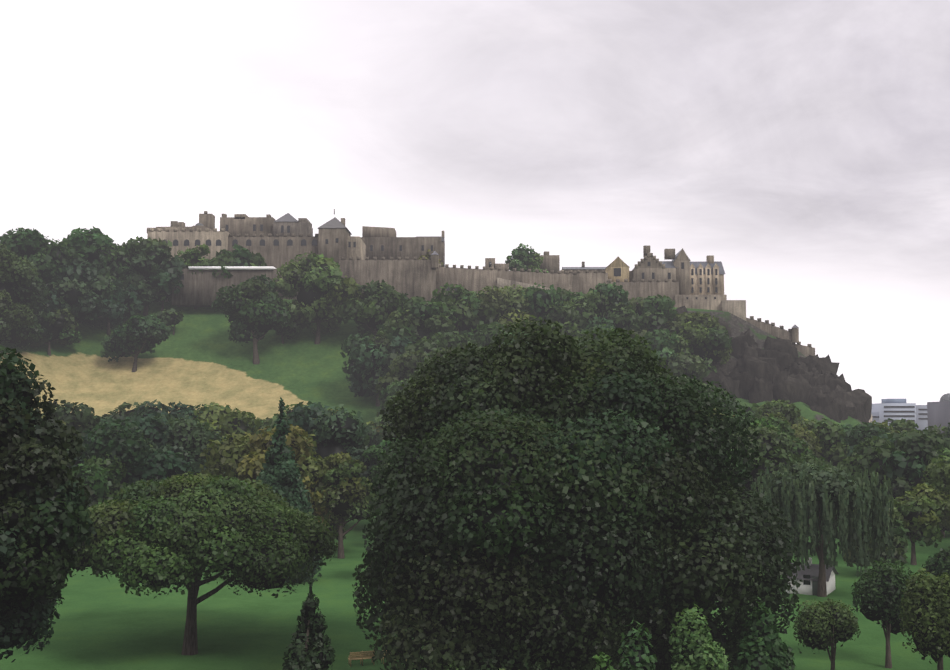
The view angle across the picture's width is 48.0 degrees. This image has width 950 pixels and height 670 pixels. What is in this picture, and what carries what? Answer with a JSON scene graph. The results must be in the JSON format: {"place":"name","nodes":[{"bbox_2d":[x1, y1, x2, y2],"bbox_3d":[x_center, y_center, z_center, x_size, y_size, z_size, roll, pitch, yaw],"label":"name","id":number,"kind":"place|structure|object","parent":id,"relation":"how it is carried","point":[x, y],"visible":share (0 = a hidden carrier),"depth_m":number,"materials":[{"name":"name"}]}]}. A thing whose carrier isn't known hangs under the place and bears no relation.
{"place":"outdoors","nodes":[
{"label":"outdoors","id":0,"kind":"place"},
{"bbox_2d":[0,300,949,669],"bbox_3d":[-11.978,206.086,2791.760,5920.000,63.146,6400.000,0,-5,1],"label":"ground","id":1,"kind":"structure","parent":0,"point":[108,622],"depth_m":115.83,"materials":[{"name":"green plant"}]},
{"bbox_2d":[0,244,49,350],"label":"tree","id":2,"kind":"object","parent":1,"relation":"on","point":[19,288],"visible":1,"depth_m":330.55,"materials":[{"name":"green plant"}]},
{"bbox_2d":[0,227,67,283],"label":"tree","id":3,"kind":"object","parent":1,"relation":"on","point":[22,242],"visible":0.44,"depth_m":355.60,"materials":[{"name":"green plant"}]},
{"bbox_2d":[22,261,50,322],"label":"tree","id":4,"kind":"object","parent":1,"relation":"on","point":[38,312],"visible":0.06,"depth_m":346.38,"materials":[{"name":"green plant"}]},
{"bbox_2d":[0,345,95,661],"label":"tree","id":5,"kind":"object","parent":1,"relation":"on","point":[45,528],"visible":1,"depth_m":48.83,"materials":[{"name":"green plant"}]},
{"bbox_2d":[16,298,81,355],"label":"tree","id":6,"kind":"object","parent":1,"relation":"on","point":[58,326],"visible":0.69,"depth_m":346.62,"materials":[{"name":"green plant"}]},
{"bbox_2d":[23,241,109,314],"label":"tree","id":7,"kind":"object","parent":1,"relation":"on","point":[50,258],"visible":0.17,"depth_m":354.61,"materials":[{"name":"green plant"}]},
{"bbox_2d":[36,260,128,342],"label":"tree","id":8,"kind":"object","parent":1,"relation":"on","point":[88,305],"visible":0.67,"depth_m":356.26,"materials":[{"name":"green plant"}]},
{"bbox_2d":[45,400,120,453],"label":"tree","id":9,"kind":"object","parent":1,"relation":"on","point":[83,419],"visible":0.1,"depth_m":184.93,"materials":[{"name":"green plant"}]},
{"bbox_2d":[62,226,129,290],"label":"tree","id":10,"kind":"object","parent":1,"relation":"on","point":[96,245],"visible":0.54,"depth_m":375.72,"materials":[{"name":"green plant"}]},
{"bbox_2d":[72,452,130,511],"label":"tree","id":11,"kind":"object","parent":1,"relation":"on","point":[107,473],"visible":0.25,"depth_m":134.64,"materials":[{"name":"green plant"}]},
{"bbox_2d":[90,278,143,334],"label":"tree","id":12,"kind":"object","parent":1,"relation":"on","point":[130,301],"visible":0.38,"depth_m":372.58,"materials":[{"name":"green plant"}]},
{"bbox_2d":[77,402,161,431],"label":"tree","id":13,"kind":"object","parent":1,"relation":"on","point":[122,410],"visible":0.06,"depth_m":219.76,"materials":[{"name":"green plant"}]},
{"bbox_2d":[62,419,194,506],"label":"tree","id":14,"kind":"object","parent":1,"relation":"on","point":[138,456],"visible":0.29,"depth_m":142.01,"materials":[{"name":"green plant"}]},
{"bbox_2d":[100,314,170,371],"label":"tree","id":15,"kind":"object","parent":1,"relation":"on","point":[137,334],"visible":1,"depth_m":345.33,"materials":[{"name":"green plant"}]},
{"bbox_2d":[115,262,159,320],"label":"tree","id":16,"kind":"object","parent":1,"relation":"on","point":[135,277],"visible":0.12,"depth_m":380.15,"materials":[{"name":"green plant"}]},
{"bbox_2d":[119,236,185,316],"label":"tree","id":17,"kind":"object","parent":1,"relation":"on","point":[151,260],"visible":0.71,"depth_m":382.60,"materials":[{"name":"green plant"}]},
{"bbox_2d":[157,308,183,334],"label":"tree","id":18,"kind":"object","parent":1,"relation":"on","point":[171,316],"visible":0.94,"depth_m":371.80,"materials":[{"name":"green plant"}]},
{"bbox_2d":[127,413,228,474],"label":"tree","id":19,"kind":"object","parent":1,"relation":"on","point":[184,438],"visible":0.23,"depth_m":165.46,"materials":[{"name":"green plant"}]},
{"bbox_2d":[117,399,262,433],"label":"tree","id":20,"kind":"object","parent":1,"relation":"on","point":[142,410],"visible":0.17,"depth_m":212.62,"materials":[{"name":"green plant"}]},
{"bbox_2d":[171,244,211,308],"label":"tree","id":21,"kind":"object","parent":1,"relation":"on","point":[193,256],"visible":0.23,"depth_m":392.93,"materials":[{"name":"green plant"}]},
{"bbox_2d":[69,471,338,654],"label":"umbrella tree","id":22,"kind":"object","parent":1,"relation":"on","point":[255,535],"visible":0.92,"depth_m":75.48,"materials":[{"name":"green plant"}]},
{"bbox_2d":[192,402,262,471],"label":"tree","id":23,"kind":"object","parent":1,"relation":"on","point":[224,420],"visible":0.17,"depth_m":199.93,"materials":[{"name":"green plant"}]},
{"bbox_2d":[210,244,266,278],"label":"tree","id":24,"kind":"object","parent":1,"relation":"on","point":[243,257],"visible":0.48,"depth_m":393.81,"materials":[{"name":"green plant"}]},
{"bbox_2d":[234,411,262,420],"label":"tree","id":25,"kind":"object","parent":1,"relation":"on","point":[250,415],"depth_m":263.18,"materials":[{"name":"green plant"}]},
{"bbox_2d":[212,274,293,364],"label":"tree","id":26,"kind":"object","parent":1,"relation":"on","point":[256,307],"visible":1,"depth_m":352.07,"materials":[{"name":"green plant"}]},
{"bbox_2d":[254,417,272,429],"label":"tree","id":27,"kind":"object","parent":1,"relation":"on","point":[265,423],"visible":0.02,"depth_m":240.91,"materials":[{"name":"green plant"}]},
{"bbox_2d":[199,424,332,529],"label":"tree","id":28,"kind":"object","parent":1,"relation":"on","point":[257,446],"visible":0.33,"depth_m":135.29,"materials":[{"name":"green plant"}]},
{"bbox_2d":[240,397,322,584],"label":"conifer tree","id":29,"kind":"object","parent":1,"relation":"on","point":[280,473],"visible":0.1,"depth_m":117.51,"materials":[{"name":"green plant"}]},
{"bbox_2d":[273,307,311,343],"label":"tree","id":30,"kind":"object","parent":1,"relation":"on","point":[292,329],"visible":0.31,"depth_m":366.39,"materials":[{"name":"green plant"}]},
{"bbox_2d":[282,578,334,669],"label":"conifer tree","id":31,"kind":"object","parent":1,"relation":"on","point":[310,648],"visible":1,"depth_m":53.83,"materials":[{"name":"green plant"}]},
{"bbox_2d":[268,402,355,449],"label":"tree","id":32,"kind":"object","parent":1,"relation":"on","point":[286,412],"depth_m":199.51,"materials":[{"name":"green plant"}]},
{"bbox_2d":[271,251,364,343],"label":"tree","id":33,"kind":"object","parent":1,"relation":"on","point":[321,286],"visible":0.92,"depth_m":363.37,"materials":[{"name":"green plant"}]},
{"bbox_2d":[287,401,376,477],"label":"tree","id":34,"kind":"object","parent":1,"relation":"on","point":[339,431],"visible":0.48,"depth_m":168.06,"materials":[{"name":"green plant"}]},
{"bbox_2d":[321,515,347,545],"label":"tree","id":35,"kind":"object","parent":1,"relation":"on","point":[334,524],"visible":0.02,"depth_m":146.42,"materials":[{"name":"green plant"}]},
{"bbox_2d":[314,452,378,558],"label":"tree","id":36,"kind":"object","parent":1,"relation":"on","point":[347,490],"visible":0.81,"depth_m":136.46,"materials":[{"name":"green plant"}]},
{"bbox_2d":[348,650,374,666],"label":"bench","id":37,"kind":"object","parent":1,"relation":"on","point":[361,657],"visible":0.88,"depth_m":77.26,"materials":[{"name":"brown wood"}]},
{"bbox_2d":[361,424,381,446],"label":"tree","id":38,"kind":"object","parent":1,"relation":"on","point":[375,436],"depth_m":245.66,"materials":[{"name":"green plant"}]},
{"bbox_2d":[339,280,408,337],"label":"tree","id":39,"kind":"object","parent":1,"relation":"on","point":[374,307],"visible":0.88,"depth_m":360.20,"materials":[{"name":"green plant"}]},
{"bbox_2d":[366,421,388,446],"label":"tree","id":40,"kind":"object","parent":1,"relation":"on","point":[373,423],"depth_m":270.47,"materials":[{"name":"green plant"}]},
{"bbox_2d":[340,329,415,406],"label":"tree","id":41,"kind":"object","parent":1,"relation":"on","point":[371,358],"visible":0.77,"depth_m":322.25,"materials":[{"name":"green plant"}]},
{"bbox_2d":[362,439,401,509],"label":"tree","id":42,"kind":"object","parent":1,"relation":"on","point":[374,451],"visible":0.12,"depth_m":166.03,"materials":[{"name":"green plant"}]},
{"bbox_2d":[375,313,395,335],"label":"tree","id":43,"kind":"object","parent":1,"relation":"on","point":[386,323],"depth_m":338.38,"materials":[{"name":"green plant"}]},
{"bbox_2d":[367,370,435,440],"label":"tree","id":44,"kind":"object","parent":1,"relation":"on","point":[378,419],"visible":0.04,"depth_m":272.75,"materials":[{"name":"green plant"}]},
{"bbox_2d":[375,349,429,416],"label":"tree","id":45,"kind":"object","parent":1,"relation":"on","point":[402,366],"visible":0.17,"depth_m":295.62,"materials":[{"name":"green plant"}]},
{"bbox_2d":[382,296,458,352],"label":"tree","id":46,"kind":"object","parent":1,"relation":"on","point":[408,323],"visible":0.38,"depth_m":330.06,"materials":[{"name":"green plant"}]},
{"bbox_2d":[384,331,470,398],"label":"tree","id":47,"kind":"object","parent":1,"relation":"on","point":[430,347],"visible":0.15,"depth_m":301.49,"materials":[{"name":"green plant"}]},
{"bbox_2d":[417,249,443,266],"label":"ivy tree","id":48,"kind":"object","parent":1,"relation":"on","point":[425,256],"visible":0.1,"depth_m":426.88,"materials":[{"name":"green plant"}]},
{"bbox_2d":[441,658,466,669],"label":"shrub","id":49,"kind":"object","parent":1,"relation":"on","point":[452,664],"visible":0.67,"depth_m":57.44,"materials":[{"name":"green plant"}]},
{"bbox_2d":[431,282,499,340],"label":"tree","id":50,"kind":"object","parent":1,"relation":"on","point":[466,305],"visible":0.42,"depth_m":341.75,"materials":[{"name":"green plant"}]},
{"bbox_2d":[147,209,814,356],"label":"castle walls","id":51,"kind":"structure","parent":1,"relation":"on","point":[404,270],"depth_m":400.43,"materials":[{"name":"beige stone"}]},
{"bbox_2d":[188,266,275,269],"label":"roof","id":52,"kind":"structure","parent":51,"relation":"attached to","point":[233,267],"depth_m":386.14,"materials":[{"name":"paint"}]},
{"bbox_2d":[164,224,717,298],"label":"castle windows","id":53,"kind":"structure","parent":51,"relation":"in","point":[617,271],"depth_m":403.72,"materials":[{"name":"black glass"}]},
{"bbox_2d":[195,213,798,327],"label":"castle roofs","id":54,"kind":"structure","parent":51,"relation":"on","point":[334,222],"depth_m":409.42,"materials":[{"name":"grey stone"}]},
{"bbox_2d":[462,322,544,358],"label":"tree","id":55,"kind":"object","parent":1,"relation":"on","point":[485,332],"visible":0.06,"depth_m":307.49,"materials":[{"name":"green plant"}]},
{"bbox_2d":[476,284,542,333],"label":"tree","id":56,"kind":"object","parent":1,"relation":"on","point":[509,305],"visible":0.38,"depth_m":344.76,"materials":[{"name":"green plant"}]},
{"bbox_2d":[505,243,548,272],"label":"tree","id":57,"kind":"object","parent":1,"relation":"on","point":[522,257],"visible":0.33,"depth_m":439.84,"materials":[{"name":"green plant"}]},
{"bbox_2d":[528,321,586,352],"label":"tree","id":58,"kind":"object","parent":1,"relation":"on","point":[563,330],"visible":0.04,"depth_m":312.44,"materials":[{"name":"green plant"}]},
{"bbox_2d":[520,282,601,335],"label":"tree","id":59,"kind":"object","parent":1,"relation":"on","point":[560,305],"visible":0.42,"depth_m":343.95,"materials":[{"name":"green plant"}]},
{"bbox_2d":[352,315,802,669],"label":"tree","id":60,"kind":"object","parent":1,"relation":"on","point":[556,511],"visible":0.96,"depth_m":60.60,"materials":[{"name":"green plant"}]},
{"bbox_2d":[592,652,615,669],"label":"shrub","id":61,"kind":"object","parent":1,"relation":"on","point":[600,664],"visible":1,"depth_m":40.32,"materials":[{"name":"green plant"}]},
{"bbox_2d":[565,282,646,334],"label":"tree","id":62,"kind":"object","parent":1,"relation":"on","point":[610,301],"visible":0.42,"depth_m":346.70,"materials":[{"name":"green plant"}]},
{"bbox_2d":[566,324,647,377],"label":"tree","id":63,"kind":"object","parent":1,"relation":"on","point":[594,334],"depth_m":309.03,"materials":[{"name":"green plant"}]},
{"bbox_2d":[618,619,657,669],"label":"shrub","id":64,"kind":"object","parent":1,"relation":"on","point":[636,657],"visible":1,"depth_m":45.97,"materials":[{"name":"green plant"}]},
{"bbox_2d":[418,305,871,424],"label":"castle rock crags","id":65,"kind":"structure","parent":1,"relation":"on","point":[777,368],"depth_m":352.54,"materials":[{"name":"grey stone"}]},
{"bbox_2d":[622,294,685,354],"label":"tree","id":66,"kind":"object","parent":1,"relation":"on","point":[654,311],"visible":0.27,"depth_m":349.60,"materials":[{"name":"green plant"}]},
{"bbox_2d":[653,644,678,669],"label":"shrub","id":67,"kind":"object","parent":1,"relation":"on","point":[663,662],"depth_m":66.40,"materials":[{"name":"green plant"}]},
{"bbox_2d":[642,329,708,381],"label":"tree","id":68,"kind":"object","parent":1,"relation":"on","point":[679,362],"visible":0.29,"depth_m":309.11,"materials":[{"name":"green plant"}]},
{"bbox_2d":[669,604,730,669],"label":"shrub","id":69,"kind":"object","parent":1,"relation":"on","point":[698,649],"visible":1,"depth_m":52.36,"materials":[{"name":"green plant"}]},
{"bbox_2d":[671,312,732,372],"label":"tree","id":70,"kind":"object","parent":1,"relation":"on","point":[708,338],"visible":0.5,"depth_m":349.02,"materials":[{"name":"green plant"}]},
{"bbox_2d":[668,374,735,401],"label":"tree","id":71,"kind":"object","parent":1,"relation":"on","point":[710,389],"visible":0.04,"depth_m":276.82,"materials":[{"name":"green plant"}]},
{"bbox_2d":[684,406,741,453],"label":"tree","id":72,"kind":"object","parent":1,"relation":"on","point":[711,427],"visible":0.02,"depth_m":189.61,"materials":[{"name":"green plant"}]},
{"bbox_2d":[684,398,747,416],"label":"tree","id":73,"kind":"object","parent":1,"relation":"on","point":[734,404],"visible":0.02,"depth_m":243.70,"materials":[{"name":"green plant"}]},
{"bbox_2d":[740,403,772,420],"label":"tree","id":74,"kind":"object","parent":1,"relation":"on","point":[754,407],"visible":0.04,"depth_m":251.06,"materials":[{"name":"green plant"}]},
{"bbox_2d":[710,409,817,463],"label":"tree","id":75,"kind":"object","parent":1,"relation":"on","point":[779,424],"visible":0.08,"depth_m":171.09,"materials":[{"name":"green plant"}]},
{"bbox_2d":[734,602,794,669],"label":"shrub","id":76,"kind":"object","parent":1,"relation":"on","point":[761,647],"visible":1,"depth_m":59.04,"materials":[{"name":"green plant"}]},
{"bbox_2d":[704,423,825,531],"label":"tree","id":77,"kind":"object","parent":1,"relation":"on","point":[773,453],"visible":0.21,"depth_m":141.15,"materials":[{"name":"green plant"}]},
{"bbox_2d":[761,400,794,409],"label":"tree","id":78,"kind":"object","parent":1,"relation":"on","point":[774,401],"depth_m":258.85,"materials":[{"name":"green plant"}]},
{"bbox_2d":[753,399,821,458],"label":"tree","id":79,"kind":"object","parent":1,"relation":"on","point":[781,411],"visible":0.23,"depth_m":215.05,"materials":[{"name":"green plant"}]},
{"bbox_2d":[786,558,834,595],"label":"cottage","id":80,"kind":"structure","parent":1,"relation":"on","point":[811,588],"depth_m":109.23,"materials":[{"name":"paint"}]},
{"bbox_2d":[803,575,809,584],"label":"window","id":81,"kind":"structure","parent":80,"relation":"in","point":[806,582],"depth_m":108.97,"materials":[{"name":"black glass"}]},
{"bbox_2d":[787,563,838,581],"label":"cottage roof","id":82,"kind":"structure","parent":80,"relation":"attached to","point":[813,570],"depth_m":109.89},
{"bbox_2d":[750,458,894,596],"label":"weeping tree","id":83,"kind":"object","parent":1,"relation":"on","point":[827,491],"visible":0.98,"depth_m":104.79,"materials":[{"name":"green plant"}]},
{"bbox_2d":[793,598,860,669],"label":"tree","id":84,"kind":"object","parent":1,"relation":"on","point":[824,625],"visible":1,"depth_m":71.98,"materials":[{"name":"green plant"}]},
{"bbox_2d":[798,418,865,468],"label":"tree","id":85,"kind":"object","parent":1,"relation":"on","point":[833,450],"visible":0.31,"depth_m":215.73,"materials":[{"name":"green plant"}]},
{"bbox_2d":[839,436,891,505],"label":"tree","id":86,"kind":"object","parent":1,"relation":"on","point":[852,460],"visible":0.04,"depth_m":173.89,"materials":[{"name":"green plant"}]},
{"bbox_2d":[842,507,909,572],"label":"tree","id":87,"kind":"object","parent":1,"relation":"on","point":[900,531],"visible":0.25,"depth_m":120.35,"materials":[{"name":"green plant"}]},
{"bbox_2d":[847,421,906,458],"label":"tree","id":88,"kind":"object","parent":1,"relation":"on","point":[869,430],"visible":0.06,"depth_m":192.87,"materials":[{"name":"green plant"}]},
{"bbox_2d":[850,557,913,667],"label":"tree","id":89,"kind":"object","parent":1,"relation":"on","point":[881,594],"visible":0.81,"depth_m":76.80,"materials":[{"name":"green plant"}]},
{"bbox_2d":[872,419,923,433],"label":"tree","id":90,"kind":"object","parent":1,"relation":"on","point":[886,423],"visible":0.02,"depth_m":225.65,"materials":[{"name":"green plant"}]},
{"bbox_2d":[853,429,949,536],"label":"tree","id":91,"kind":"object","parent":1,"relation":"on","point":[899,461],"visible":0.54,"depth_m":160.34,"materials":[{"name":"green plant"}]},
{"bbox_2d":[869,393,949,433],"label":"town buildings","id":92,"kind":"structure","parent":1,"relation":"on","point":[938,414],"depth_m":623.02,"materials":[{"name":"grey concrete"}]},
{"bbox_2d":[872,406,927,421],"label":"window bands","id":93,"kind":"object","parent":92,"relation":"in","point":[901,411],"depth_m":622.66,"materials":[{"name":"grey glass"}]},
{"bbox_2d":[881,418,949,436],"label":"tree","id":94,"kind":"object","parent":1,"relation":"on","point":[901,425],"depth_m":236.36,"materials":[{"name":"green plant"}]},
{"bbox_2d":[889,482,949,564],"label":"tree","id":95,"kind":"object","parent":1,"relation":"on","point":[922,508],"visible":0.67,"depth_m":129.84,"materials":[{"name":"green plant"}]},
{"bbox_2d":[899,568,949,669],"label":"tree","id":96,"kind":"object","parent":1,"relation":"on","point":[925,614],"visible":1,"depth_m":66.79,"materials":[{"name":"green plant"}]},
{"bbox_2d":[908,445,949,537],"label":"tree","id":97,"kind":"object","parent":1,"relation":"on","point":[946,452],"visible":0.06,"depth_m":158.62,"materials":[{"name":"green plant"}]},
{"bbox_2d":[921,546,949,581],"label":"tree","id":98,"kind":"object","parent":1,"relation":"on","point":[938,563],"visible":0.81,"depth_m":97.42,"materials":[{"name":"green plant"}]},
{"bbox_2d":[922,456,949,526],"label":"tree","id":99,"kind":"object","parent":1,"relation":"on","point":[936,474],"visible":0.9,"depth_m":142.64,"materials":[{"name":"green plant"}]},
{"bbox_2d":[937,422,949,442],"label":"tree","id":100,"kind":"object","parent":1,"relation":"on","point":[947,435],"visible":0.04,"depth_m":193.81,"materials":[{"name":"green plant"}]},
{"bbox_2d":[0,0,949,404],"label":"sky","id":101,"kind":"structure","parent":0,"point":[801,146],"materials":[{"name":"white"}]}
]}

